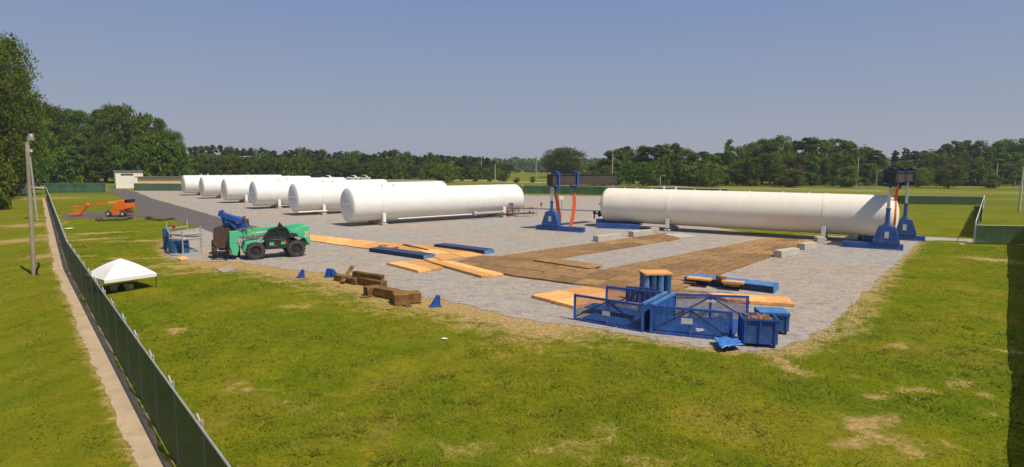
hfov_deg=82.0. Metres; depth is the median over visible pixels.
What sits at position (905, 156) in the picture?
pine tree
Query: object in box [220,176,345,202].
storage tank
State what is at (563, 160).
leafy tree
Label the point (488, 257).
timber mat
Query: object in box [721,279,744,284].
timber offcut
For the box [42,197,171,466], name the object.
dirt strip
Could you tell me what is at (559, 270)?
timber mat
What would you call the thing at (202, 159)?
young tree
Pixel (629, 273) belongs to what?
timber mat
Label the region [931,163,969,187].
leafy tree
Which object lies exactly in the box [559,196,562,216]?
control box
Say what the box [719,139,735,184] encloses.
leafy tree
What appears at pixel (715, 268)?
timber mat
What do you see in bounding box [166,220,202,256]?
pipe rack
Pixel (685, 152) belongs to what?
leafy tree
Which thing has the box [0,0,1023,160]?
sky
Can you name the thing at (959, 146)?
leafy tree
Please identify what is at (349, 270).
heavy timber
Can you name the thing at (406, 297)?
heavy timber
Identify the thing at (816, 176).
shrub
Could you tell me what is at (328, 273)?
steel chock
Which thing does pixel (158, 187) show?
yard fence
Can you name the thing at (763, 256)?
timber mat
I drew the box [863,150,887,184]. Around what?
pine tree
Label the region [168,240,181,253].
vertical vessel
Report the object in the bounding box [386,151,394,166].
pine tree
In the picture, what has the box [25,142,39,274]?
utility pole
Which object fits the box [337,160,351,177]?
young tree
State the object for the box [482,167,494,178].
young tree
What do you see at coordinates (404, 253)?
steel girder
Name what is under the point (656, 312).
cage
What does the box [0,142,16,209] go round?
young tree
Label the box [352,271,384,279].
heavy timber
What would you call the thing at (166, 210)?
asphalt road
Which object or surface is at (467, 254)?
timber mat
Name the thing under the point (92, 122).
leafy tree
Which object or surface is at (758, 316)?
timber scraps
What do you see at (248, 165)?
young tree
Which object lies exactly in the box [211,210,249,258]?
boom tractor
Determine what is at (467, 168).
young tree
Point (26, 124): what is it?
leafy tree
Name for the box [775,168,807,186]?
shrub
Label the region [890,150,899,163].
pine tree
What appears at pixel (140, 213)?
gravel pad
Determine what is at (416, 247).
wooden batten
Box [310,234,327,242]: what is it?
timber mat
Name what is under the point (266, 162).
leafy tree
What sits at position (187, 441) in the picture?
yard fence
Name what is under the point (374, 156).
pine tree
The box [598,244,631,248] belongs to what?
timber mat
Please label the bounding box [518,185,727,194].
yard fence
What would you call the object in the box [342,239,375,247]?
timber mat
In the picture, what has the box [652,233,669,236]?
timber mat
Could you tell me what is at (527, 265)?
timber mat
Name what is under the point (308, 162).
young tree
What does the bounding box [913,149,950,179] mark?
leafy tree
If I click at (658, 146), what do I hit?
pine tree
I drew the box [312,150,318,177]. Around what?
pine tree
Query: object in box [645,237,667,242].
timber mat
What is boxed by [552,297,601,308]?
timber mat
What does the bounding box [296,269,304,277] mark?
steel chock
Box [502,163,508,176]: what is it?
leafy tree
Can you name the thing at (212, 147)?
pine tree
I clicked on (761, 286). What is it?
steel girder
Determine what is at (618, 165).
leafy tree
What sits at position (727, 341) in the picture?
blue tarp
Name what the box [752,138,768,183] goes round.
leafy tree
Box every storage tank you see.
[180,174,281,194]
[198,175,310,198]
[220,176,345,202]
[248,178,386,208]
[288,181,446,214]
[340,184,523,225]
[593,187,898,240]
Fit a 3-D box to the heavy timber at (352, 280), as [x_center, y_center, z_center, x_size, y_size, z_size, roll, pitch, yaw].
[-10.884,3.024,38.930,2.216,0.420,0.550,5,8,36]
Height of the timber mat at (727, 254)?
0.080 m
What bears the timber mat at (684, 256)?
on the gravel yard at (335, 221)
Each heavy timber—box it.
[334,274,356,284]
[340,265,354,281]
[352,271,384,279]
[354,276,386,286]
[363,285,379,295]
[374,286,406,298]
[392,290,421,305]
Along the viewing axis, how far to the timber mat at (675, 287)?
37.31 m
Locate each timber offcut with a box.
[686,276,712,280]
[716,275,725,281]
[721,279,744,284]
[723,283,738,286]
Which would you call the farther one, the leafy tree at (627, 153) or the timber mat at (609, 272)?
the leafy tree at (627, 153)
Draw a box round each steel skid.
[597,222,638,228]
[857,235,873,241]
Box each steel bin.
[737,312,779,347]
[754,307,790,334]
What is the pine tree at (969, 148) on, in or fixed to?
on the ground at (956, 220)
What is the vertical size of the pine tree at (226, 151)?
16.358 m
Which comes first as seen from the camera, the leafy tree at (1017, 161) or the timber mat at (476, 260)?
the timber mat at (476, 260)
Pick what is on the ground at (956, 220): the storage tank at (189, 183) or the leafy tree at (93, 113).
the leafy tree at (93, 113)
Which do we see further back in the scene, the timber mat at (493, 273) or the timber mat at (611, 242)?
the timber mat at (611, 242)
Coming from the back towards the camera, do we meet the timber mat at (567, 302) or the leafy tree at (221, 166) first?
the leafy tree at (221, 166)
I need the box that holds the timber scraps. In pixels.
[740,312,772,319]
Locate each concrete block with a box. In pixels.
[593,233,621,241]
[628,229,652,236]
[650,227,658,232]
[773,247,799,257]
[797,241,816,249]
[814,236,824,242]
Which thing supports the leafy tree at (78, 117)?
on the ground at (956, 220)
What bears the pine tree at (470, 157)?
on the ground at (956, 220)
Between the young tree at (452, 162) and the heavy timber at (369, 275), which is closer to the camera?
the heavy timber at (369, 275)
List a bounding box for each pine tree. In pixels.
[190,146,198,158]
[208,144,217,170]
[215,145,222,163]
[219,147,231,170]
[233,148,241,161]
[240,148,246,160]
[245,148,256,163]
[257,147,266,161]
[267,150,278,158]
[281,151,288,174]
[285,150,297,173]
[303,149,316,171]
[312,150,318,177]
[336,151,343,165]
[358,153,368,174]
[364,154,372,168]
[369,153,378,172]
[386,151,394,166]
[413,157,423,169]
[420,154,427,168]
[438,155,449,164]
[443,155,455,169]
[449,156,458,165]
[458,155,470,169]
[467,156,474,174]
[471,157,479,166]
[477,157,486,167]
[482,157,490,175]
[504,165,514,177]
[592,160,609,173]
[620,146,635,161]
[641,147,660,170]
[647,144,665,163]
[695,151,716,171]
[792,140,801,164]
[794,137,818,165]
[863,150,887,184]
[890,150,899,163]
[898,148,911,168]
[907,151,926,167]
[965,144,986,168]
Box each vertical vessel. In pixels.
[162,228,171,249]
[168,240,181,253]
[179,240,188,252]
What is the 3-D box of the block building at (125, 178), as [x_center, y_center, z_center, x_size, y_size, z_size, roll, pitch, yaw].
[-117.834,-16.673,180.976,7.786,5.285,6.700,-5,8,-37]
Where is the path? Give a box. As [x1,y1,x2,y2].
[925,237,972,241]
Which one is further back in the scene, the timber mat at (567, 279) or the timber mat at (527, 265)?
the timber mat at (527, 265)
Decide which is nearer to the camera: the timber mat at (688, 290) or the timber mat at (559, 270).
the timber mat at (688, 290)
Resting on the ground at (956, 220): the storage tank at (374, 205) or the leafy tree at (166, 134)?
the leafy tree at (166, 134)
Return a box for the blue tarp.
[714,335,743,347]
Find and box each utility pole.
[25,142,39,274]
[1017,166,1023,211]
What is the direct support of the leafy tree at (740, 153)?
on the ground at (956, 220)
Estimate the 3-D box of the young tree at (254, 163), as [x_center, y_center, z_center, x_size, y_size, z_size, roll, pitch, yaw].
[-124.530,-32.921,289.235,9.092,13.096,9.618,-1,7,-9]
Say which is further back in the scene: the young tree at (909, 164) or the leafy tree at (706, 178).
the young tree at (909, 164)
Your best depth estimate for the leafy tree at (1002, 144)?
271.05 m
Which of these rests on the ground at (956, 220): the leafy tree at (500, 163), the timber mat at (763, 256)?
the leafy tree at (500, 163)
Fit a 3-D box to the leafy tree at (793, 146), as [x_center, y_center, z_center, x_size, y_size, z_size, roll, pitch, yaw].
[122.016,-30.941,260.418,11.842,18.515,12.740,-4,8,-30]
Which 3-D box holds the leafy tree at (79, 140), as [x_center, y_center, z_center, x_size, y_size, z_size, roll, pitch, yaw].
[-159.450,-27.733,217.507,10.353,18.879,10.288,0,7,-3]
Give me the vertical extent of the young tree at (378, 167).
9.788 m
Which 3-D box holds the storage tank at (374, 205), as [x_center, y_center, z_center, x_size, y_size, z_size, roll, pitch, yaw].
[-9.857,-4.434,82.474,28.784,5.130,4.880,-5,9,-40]
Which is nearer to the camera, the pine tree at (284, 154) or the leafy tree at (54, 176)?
the leafy tree at (54, 176)
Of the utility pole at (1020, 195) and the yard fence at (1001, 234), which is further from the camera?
the utility pole at (1020, 195)
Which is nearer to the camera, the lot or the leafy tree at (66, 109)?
the leafy tree at (66, 109)
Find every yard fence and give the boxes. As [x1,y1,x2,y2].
[44,183,105,192]
[46,188,230,466]
[134,183,181,190]
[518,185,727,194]
[751,191,984,204]
[973,225,1023,243]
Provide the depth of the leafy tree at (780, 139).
249.98 m
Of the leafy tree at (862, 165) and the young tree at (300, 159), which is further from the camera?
the young tree at (300, 159)
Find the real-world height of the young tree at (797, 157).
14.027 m
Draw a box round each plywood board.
[176,256,188,260]
[217,265,236,272]
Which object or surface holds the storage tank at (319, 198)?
on the gravel yard at (335, 221)
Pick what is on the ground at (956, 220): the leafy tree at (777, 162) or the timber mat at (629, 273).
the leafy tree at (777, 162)
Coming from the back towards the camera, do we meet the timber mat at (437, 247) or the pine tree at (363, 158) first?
the pine tree at (363, 158)
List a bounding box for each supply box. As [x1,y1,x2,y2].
[109,284,119,290]
[123,284,132,289]
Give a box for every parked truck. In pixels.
[346,175,358,179]
[359,175,370,178]
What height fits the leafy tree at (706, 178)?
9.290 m
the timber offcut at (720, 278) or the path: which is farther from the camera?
the path
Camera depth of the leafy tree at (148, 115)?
231.80 m
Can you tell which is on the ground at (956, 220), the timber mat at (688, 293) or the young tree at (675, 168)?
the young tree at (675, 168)
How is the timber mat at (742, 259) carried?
on the gravel yard at (335, 221)
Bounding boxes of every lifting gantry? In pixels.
[536,171,642,232]
[842,168,924,250]
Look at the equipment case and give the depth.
35.93 m
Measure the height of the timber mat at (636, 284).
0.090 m
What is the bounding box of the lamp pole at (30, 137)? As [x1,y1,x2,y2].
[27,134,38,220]
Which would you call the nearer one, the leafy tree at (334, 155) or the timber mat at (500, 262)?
the timber mat at (500, 262)
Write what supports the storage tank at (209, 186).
on the gravel yard at (335, 221)
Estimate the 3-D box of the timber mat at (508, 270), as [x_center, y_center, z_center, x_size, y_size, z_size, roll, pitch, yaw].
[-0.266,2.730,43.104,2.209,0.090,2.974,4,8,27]
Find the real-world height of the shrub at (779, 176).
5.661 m
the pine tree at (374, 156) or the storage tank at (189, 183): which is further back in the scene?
the pine tree at (374, 156)
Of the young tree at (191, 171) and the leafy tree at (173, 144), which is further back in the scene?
the young tree at (191, 171)
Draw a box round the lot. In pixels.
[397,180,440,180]
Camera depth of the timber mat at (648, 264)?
46.00 m
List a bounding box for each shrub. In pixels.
[418,171,425,179]
[496,172,507,181]
[773,173,785,186]
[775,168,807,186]
[810,173,821,185]
[830,178,836,185]
[834,165,861,186]
[864,178,870,185]
[981,174,1006,187]
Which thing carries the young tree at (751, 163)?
on the ground at (956, 220)
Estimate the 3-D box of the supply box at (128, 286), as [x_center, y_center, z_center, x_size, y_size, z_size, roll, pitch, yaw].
[-23.597,3.293,36.220,0.460,0.345,0.340,0,7,0]
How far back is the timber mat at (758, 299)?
33.58 m
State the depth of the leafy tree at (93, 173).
216.08 m
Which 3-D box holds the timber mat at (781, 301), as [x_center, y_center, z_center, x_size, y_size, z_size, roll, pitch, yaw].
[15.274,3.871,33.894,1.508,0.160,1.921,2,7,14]
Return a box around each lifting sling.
[554,194,560,219]
[569,193,575,225]
[893,185,898,225]
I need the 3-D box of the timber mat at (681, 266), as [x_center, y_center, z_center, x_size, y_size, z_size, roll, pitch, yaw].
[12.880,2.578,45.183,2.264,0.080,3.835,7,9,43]
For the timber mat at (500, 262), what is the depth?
46.45 m
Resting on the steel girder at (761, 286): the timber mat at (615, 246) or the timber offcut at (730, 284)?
the timber offcut at (730, 284)
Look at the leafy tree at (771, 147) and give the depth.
249.26 m
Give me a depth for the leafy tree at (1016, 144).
281.12 m
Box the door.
[123,176,131,187]
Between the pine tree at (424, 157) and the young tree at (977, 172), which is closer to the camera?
the young tree at (977, 172)
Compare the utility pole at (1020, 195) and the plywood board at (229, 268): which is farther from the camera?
the utility pole at (1020, 195)
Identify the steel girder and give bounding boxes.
[369,246,434,259]
[434,243,493,253]
[684,273,778,293]
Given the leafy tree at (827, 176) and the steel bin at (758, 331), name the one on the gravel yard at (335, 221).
the steel bin at (758, 331)
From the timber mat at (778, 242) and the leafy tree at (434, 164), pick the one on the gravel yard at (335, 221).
the timber mat at (778, 242)
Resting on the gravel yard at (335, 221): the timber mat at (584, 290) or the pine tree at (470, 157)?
the timber mat at (584, 290)
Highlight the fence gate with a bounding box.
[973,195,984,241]
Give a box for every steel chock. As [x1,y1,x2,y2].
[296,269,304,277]
[324,268,331,277]
[429,295,440,307]
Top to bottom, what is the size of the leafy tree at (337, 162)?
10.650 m
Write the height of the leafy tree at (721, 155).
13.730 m
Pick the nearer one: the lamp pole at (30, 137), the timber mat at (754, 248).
the timber mat at (754, 248)
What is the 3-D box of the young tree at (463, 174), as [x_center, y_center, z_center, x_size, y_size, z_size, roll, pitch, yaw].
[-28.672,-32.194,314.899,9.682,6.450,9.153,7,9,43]
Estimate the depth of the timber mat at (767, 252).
52.78 m
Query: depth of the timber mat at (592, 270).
43.19 m
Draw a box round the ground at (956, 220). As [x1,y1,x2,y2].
[0,168,1023,466]
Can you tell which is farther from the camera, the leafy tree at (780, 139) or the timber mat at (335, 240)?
the leafy tree at (780, 139)
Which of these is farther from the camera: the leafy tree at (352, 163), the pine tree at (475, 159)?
the pine tree at (475, 159)
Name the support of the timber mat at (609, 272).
on the gravel yard at (335, 221)
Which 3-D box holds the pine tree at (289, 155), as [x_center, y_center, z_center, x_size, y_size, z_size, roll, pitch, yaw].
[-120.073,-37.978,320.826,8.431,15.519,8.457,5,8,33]
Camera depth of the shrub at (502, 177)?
263.60 m
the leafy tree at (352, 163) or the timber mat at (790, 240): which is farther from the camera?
the leafy tree at (352, 163)
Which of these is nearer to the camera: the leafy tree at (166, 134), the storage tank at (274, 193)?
the storage tank at (274, 193)
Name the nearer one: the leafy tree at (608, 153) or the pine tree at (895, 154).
the leafy tree at (608, 153)
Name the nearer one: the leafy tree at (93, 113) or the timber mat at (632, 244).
the timber mat at (632, 244)
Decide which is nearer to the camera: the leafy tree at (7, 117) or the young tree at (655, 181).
the leafy tree at (7, 117)
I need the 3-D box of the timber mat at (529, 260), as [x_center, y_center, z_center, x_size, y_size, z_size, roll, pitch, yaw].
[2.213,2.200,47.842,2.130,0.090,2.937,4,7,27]
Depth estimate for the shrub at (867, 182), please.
238.02 m
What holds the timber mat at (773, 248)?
on the gravel yard at (335, 221)
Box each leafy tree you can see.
[0,31,50,196]
[0,36,38,185]
[4,77,56,182]
[23,112,63,184]
[36,101,71,182]
[44,106,78,182]
[46,156,74,181]
[59,108,81,145]
[60,109,98,182]
[64,133,92,178]
[82,116,100,181]
[83,146,104,182]
[88,109,112,181]
[89,134,124,182]
[93,102,126,182]
[103,103,151,165]
[103,143,130,179]
[104,105,132,167]
[120,111,158,172]
[120,154,137,169]
[127,133,156,175]
[142,114,158,172]
[150,117,167,173]
[155,140,180,175]
[158,124,175,174]
[169,130,187,175]
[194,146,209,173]
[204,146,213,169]
[209,153,231,174]
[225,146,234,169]
[232,156,248,174]
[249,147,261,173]
[258,158,274,174]
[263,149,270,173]
[265,157,281,174]
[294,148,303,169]
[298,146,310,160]
[312,160,327,177]
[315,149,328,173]
[319,159,335,176]
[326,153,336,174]
[329,158,343,176]
[332,152,337,174]
[340,151,349,161]
[343,151,358,165]
[344,159,360,176]
[353,163,365,176]
[354,150,362,167]
[376,152,384,175]
[380,150,388,174]
[391,149,400,172]
[395,153,407,177]
[402,151,413,167]
[409,164,421,178]
[424,160,441,178]
[425,151,435,177]
[429,163,461,182]
[430,154,441,162]
[489,160,498,174]
[496,162,505,170]
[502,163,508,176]
[540,146,592,173]
[579,165,597,173]
[585,170,604,185]
[596,166,613,185]
[599,150,617,170]
[609,159,627,184]
[613,147,628,175]
[619,161,639,184]
[622,146,648,183]
[631,162,656,185]
[633,145,648,180]
[655,143,677,179]
[667,142,682,180]
[677,148,696,183]
[683,152,701,165]
[695,163,728,186]
[698,153,721,167]
[713,152,726,165]
[718,163,737,185]
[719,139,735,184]
[727,160,749,185]
[733,146,748,167]
[740,144,758,179]
[743,142,766,179]
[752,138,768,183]
[755,152,773,184]
[761,138,781,184]
[762,152,786,185]
[763,135,796,169]
[779,152,796,175]
[781,143,798,162]
[800,137,825,184]
[804,154,821,185]
[813,139,835,180]
[817,159,833,185]
[824,151,850,181]
[826,138,836,155]
[830,138,853,175]
[841,154,856,182]
[847,141,857,152]
[850,144,872,179]
[850,156,874,184]
[859,162,880,182]
[861,147,880,178]
[876,155,887,178]
[883,163,905,172]
[911,168,935,187]
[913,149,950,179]
[923,167,936,184]
[925,149,948,165]
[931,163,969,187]
[931,166,943,185]
[936,143,954,163]
[939,156,969,182]
[948,140,965,163]
[958,140,971,154]
[970,139,996,179]
[982,161,997,180]
[988,140,1009,181]
[990,152,1017,185]
[999,138,1016,183]
[1003,152,1023,185]
[1005,140,1023,183]
[1010,138,1023,181]
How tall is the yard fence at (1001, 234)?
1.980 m
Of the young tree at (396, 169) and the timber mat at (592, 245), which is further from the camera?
the young tree at (396, 169)
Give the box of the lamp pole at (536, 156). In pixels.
[534,155,538,178]
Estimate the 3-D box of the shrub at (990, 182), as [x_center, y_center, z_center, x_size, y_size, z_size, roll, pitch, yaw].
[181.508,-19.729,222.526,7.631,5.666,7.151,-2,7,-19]
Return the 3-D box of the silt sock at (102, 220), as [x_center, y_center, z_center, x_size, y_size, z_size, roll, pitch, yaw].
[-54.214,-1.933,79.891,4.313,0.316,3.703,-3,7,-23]
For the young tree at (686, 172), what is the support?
on the ground at (956, 220)
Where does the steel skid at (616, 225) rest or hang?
on the gravel yard at (335, 221)
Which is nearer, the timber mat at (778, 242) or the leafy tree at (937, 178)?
the timber mat at (778, 242)
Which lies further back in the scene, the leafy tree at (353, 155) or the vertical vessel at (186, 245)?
the leafy tree at (353, 155)
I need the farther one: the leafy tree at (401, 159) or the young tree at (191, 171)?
the leafy tree at (401, 159)
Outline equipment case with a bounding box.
[117,284,124,289]
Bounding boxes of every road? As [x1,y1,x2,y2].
[107,189,263,239]
[534,208,600,211]
[606,184,879,190]
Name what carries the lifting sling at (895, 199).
hanging from the lifting gantry at (888, 236)
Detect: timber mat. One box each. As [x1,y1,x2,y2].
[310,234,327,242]
[326,236,350,245]
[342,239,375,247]
[358,242,402,248]
[387,261,430,272]
[389,245,439,259]
[405,245,433,249]
[405,260,442,270]
[417,249,448,253]
[424,260,492,277]
[427,246,448,248]
[435,253,462,260]
[438,249,468,252]
[439,260,502,276]
[451,251,483,257]
[456,261,480,265]
[459,258,492,262]
[472,255,505,259]
[473,263,502,269]
[483,260,518,265]
[491,266,526,275]
[495,256,531,260]
[501,253,550,255]
[506,261,543,268]
[512,269,543,278]
[521,258,543,262]
[523,249,570,252]
[529,264,555,271]
[530,256,570,258]
[531,290,580,302]
[532,272,561,280]
[533,257,603,268]
[538,253,586,256]
[544,262,559,266]
[546,267,571,274]
[552,246,591,249]
[552,275,581,283]
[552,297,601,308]
[557,265,577,269]
[558,250,602,253]
[561,286,611,294]
[564,270,589,277]
[574,243,611,246]
[574,278,606,284]
[575,268,598,273]
[579,247,616,251]
[582,273,615,279]
[584,284,618,289]
[587,291,635,297]
[592,269,624,275]
[594,240,624,243]
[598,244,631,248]
[599,280,631,286]
[602,266,649,271]
[608,275,639,281]
[613,242,643,246]
[616,237,642,241]
[619,271,639,276]
[620,261,672,267]
[624,282,639,286]
[631,240,655,244]
[633,235,657,239]
[637,268,686,273]
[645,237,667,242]
[645,258,690,262]
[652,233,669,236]
[655,263,704,269]
[659,235,679,240]
[663,254,707,258]
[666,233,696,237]
[671,279,695,286]
[671,284,686,290]
[671,291,714,297]
[672,275,686,279]
[673,270,722,275]
[675,259,719,264]
[678,289,708,291]
[684,251,720,254]
[690,265,737,272]
[693,256,733,260]
[701,248,735,251]
[707,261,751,267]
[707,293,745,302]
[708,252,747,256]
[716,245,747,248]
[723,257,763,262]
[727,249,759,253]
[733,242,762,245]
[735,294,771,304]
[737,254,772,258]
[739,246,771,249]
[746,240,770,242]
[749,250,773,254]
[754,243,782,246]
[759,238,784,240]
[761,295,794,306]
[764,247,783,250]
[766,241,789,243]
[775,244,796,247]
[776,238,801,241]
[794,239,815,241]
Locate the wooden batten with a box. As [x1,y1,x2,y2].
[403,244,428,249]
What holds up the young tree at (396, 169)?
on the ground at (956, 220)
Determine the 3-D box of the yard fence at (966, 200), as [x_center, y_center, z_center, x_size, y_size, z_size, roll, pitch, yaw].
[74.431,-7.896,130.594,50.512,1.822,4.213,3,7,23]
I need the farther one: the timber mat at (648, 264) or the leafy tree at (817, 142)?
the leafy tree at (817, 142)
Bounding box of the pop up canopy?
[91,258,156,289]
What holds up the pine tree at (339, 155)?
on the ground at (956, 220)
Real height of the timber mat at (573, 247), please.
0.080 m
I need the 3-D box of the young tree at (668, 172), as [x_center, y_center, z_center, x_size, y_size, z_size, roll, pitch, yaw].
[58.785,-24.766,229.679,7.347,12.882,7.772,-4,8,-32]
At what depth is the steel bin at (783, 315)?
27.37 m
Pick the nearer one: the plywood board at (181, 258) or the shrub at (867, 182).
the plywood board at (181, 258)
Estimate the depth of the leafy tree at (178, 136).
228.10 m
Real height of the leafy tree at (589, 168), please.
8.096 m
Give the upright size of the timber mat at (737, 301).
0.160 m
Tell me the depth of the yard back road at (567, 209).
103.38 m
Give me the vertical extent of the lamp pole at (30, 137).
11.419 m
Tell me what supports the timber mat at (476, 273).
on the gravel yard at (335, 221)
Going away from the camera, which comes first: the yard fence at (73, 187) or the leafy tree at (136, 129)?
the yard fence at (73, 187)
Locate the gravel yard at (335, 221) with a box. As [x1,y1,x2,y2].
[136,191,917,351]
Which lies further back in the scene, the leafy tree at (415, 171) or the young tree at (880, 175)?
the leafy tree at (415, 171)
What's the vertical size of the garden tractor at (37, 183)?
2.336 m
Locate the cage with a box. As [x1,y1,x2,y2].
[573,286,748,339]
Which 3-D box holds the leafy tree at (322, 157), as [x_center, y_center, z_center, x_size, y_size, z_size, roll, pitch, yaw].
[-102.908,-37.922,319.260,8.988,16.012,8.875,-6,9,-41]
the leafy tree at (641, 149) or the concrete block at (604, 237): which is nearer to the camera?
the concrete block at (604, 237)
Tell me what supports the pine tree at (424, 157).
on the ground at (956, 220)
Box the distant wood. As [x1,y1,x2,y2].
[189,155,919,169]
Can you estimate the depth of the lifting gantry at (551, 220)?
70.73 m
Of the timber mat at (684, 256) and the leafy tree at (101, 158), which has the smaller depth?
the timber mat at (684, 256)
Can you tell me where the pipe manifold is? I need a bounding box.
[502,203,536,216]
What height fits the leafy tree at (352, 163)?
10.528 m
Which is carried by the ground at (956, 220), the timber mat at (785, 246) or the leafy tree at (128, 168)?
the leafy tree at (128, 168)
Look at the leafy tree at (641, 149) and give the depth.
247.09 m
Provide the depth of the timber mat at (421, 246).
54.66 m
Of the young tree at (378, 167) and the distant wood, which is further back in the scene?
the distant wood
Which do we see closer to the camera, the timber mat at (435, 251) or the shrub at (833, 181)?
the timber mat at (435, 251)
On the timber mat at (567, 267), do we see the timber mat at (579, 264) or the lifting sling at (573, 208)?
the timber mat at (579, 264)
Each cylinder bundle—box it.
[625,286,656,301]
[638,269,672,292]
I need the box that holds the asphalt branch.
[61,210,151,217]
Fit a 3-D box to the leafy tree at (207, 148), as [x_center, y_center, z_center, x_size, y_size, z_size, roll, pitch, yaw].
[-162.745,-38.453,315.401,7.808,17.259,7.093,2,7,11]
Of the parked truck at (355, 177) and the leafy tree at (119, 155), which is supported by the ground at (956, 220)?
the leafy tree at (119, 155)
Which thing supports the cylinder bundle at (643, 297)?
on the gravel yard at (335, 221)
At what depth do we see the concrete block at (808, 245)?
55.51 m
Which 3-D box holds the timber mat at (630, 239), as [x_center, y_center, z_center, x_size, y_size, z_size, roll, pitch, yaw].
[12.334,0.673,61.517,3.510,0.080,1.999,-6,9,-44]
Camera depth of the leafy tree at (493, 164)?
344.86 m
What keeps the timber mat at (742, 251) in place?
on the gravel yard at (335, 221)
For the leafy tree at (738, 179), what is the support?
on the ground at (956, 220)
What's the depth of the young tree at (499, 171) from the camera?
312.04 m
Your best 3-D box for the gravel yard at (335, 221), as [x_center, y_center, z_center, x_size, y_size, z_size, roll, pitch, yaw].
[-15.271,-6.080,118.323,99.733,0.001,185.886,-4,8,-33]
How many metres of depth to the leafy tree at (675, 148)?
243.09 m
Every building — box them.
[112,170,143,187]
[137,176,181,183]
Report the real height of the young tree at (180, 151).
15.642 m
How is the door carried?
in the block building at (125, 178)
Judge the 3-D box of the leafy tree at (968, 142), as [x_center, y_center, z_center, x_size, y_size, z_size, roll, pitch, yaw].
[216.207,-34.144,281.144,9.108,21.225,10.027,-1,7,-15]
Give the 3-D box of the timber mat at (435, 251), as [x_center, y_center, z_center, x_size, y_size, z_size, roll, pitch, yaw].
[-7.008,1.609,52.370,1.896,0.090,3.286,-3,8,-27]
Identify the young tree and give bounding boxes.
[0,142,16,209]
[5,159,26,195]
[53,144,84,182]
[138,133,176,175]
[174,143,189,175]
[185,153,199,174]
[192,152,207,174]
[203,154,214,174]
[223,154,242,174]
[244,157,254,174]
[249,153,265,174]
[276,159,287,175]
[284,157,301,175]
[296,154,309,175]
[300,156,316,177]
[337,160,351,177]
[362,162,374,178]
[371,161,388,178]
[383,159,399,178]
[390,159,404,178]
[401,159,414,178]
[422,163,431,178]
[445,161,457,177]
[455,168,466,178]
[460,165,472,178]
[470,165,486,178]
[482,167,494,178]
[493,168,503,178]
[644,160,663,185]
[656,154,672,185]
[668,160,685,184]
[676,162,702,185]
[690,161,715,185]
[740,155,763,185]
[784,153,808,185]
[873,168,886,185]
[892,160,915,182]
[958,150,974,185]
[965,156,989,185]
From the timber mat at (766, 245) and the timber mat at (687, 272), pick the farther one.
the timber mat at (766, 245)
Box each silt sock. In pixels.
[95,217,132,221]
[145,216,174,220]
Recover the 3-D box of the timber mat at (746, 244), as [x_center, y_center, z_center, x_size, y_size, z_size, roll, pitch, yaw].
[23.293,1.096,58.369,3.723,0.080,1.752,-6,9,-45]
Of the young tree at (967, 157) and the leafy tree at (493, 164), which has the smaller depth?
the young tree at (967, 157)
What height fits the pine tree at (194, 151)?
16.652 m
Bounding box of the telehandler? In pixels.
[211,222,309,259]
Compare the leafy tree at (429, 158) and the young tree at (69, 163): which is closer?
the young tree at (69, 163)
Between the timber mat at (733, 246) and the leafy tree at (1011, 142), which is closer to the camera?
the timber mat at (733, 246)
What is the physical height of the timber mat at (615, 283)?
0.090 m
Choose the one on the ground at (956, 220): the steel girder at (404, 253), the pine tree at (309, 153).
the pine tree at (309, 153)
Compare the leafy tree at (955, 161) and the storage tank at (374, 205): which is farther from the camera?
the leafy tree at (955, 161)
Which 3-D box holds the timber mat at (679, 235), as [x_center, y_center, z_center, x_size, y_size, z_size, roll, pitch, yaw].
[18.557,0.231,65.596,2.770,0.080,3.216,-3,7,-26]
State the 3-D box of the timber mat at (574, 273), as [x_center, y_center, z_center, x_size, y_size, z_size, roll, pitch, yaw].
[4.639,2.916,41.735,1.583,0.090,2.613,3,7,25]
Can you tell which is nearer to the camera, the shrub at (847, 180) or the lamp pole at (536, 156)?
the shrub at (847, 180)
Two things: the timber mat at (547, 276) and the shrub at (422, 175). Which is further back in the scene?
the shrub at (422, 175)
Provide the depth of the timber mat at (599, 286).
37.61 m
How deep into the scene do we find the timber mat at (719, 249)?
54.23 m
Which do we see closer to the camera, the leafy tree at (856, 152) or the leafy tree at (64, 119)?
the leafy tree at (64, 119)
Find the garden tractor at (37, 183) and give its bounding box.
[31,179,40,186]
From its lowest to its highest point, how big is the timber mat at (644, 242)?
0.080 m
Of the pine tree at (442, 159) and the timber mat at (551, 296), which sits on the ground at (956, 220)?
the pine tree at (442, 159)
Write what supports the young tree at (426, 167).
on the ground at (956, 220)
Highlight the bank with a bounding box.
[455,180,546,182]
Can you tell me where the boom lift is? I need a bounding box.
[69,199,134,216]
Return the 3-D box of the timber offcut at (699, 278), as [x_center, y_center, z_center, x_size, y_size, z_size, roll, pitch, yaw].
[12.193,2.932,38.306,1.500,0.100,0.800,4,8,28]

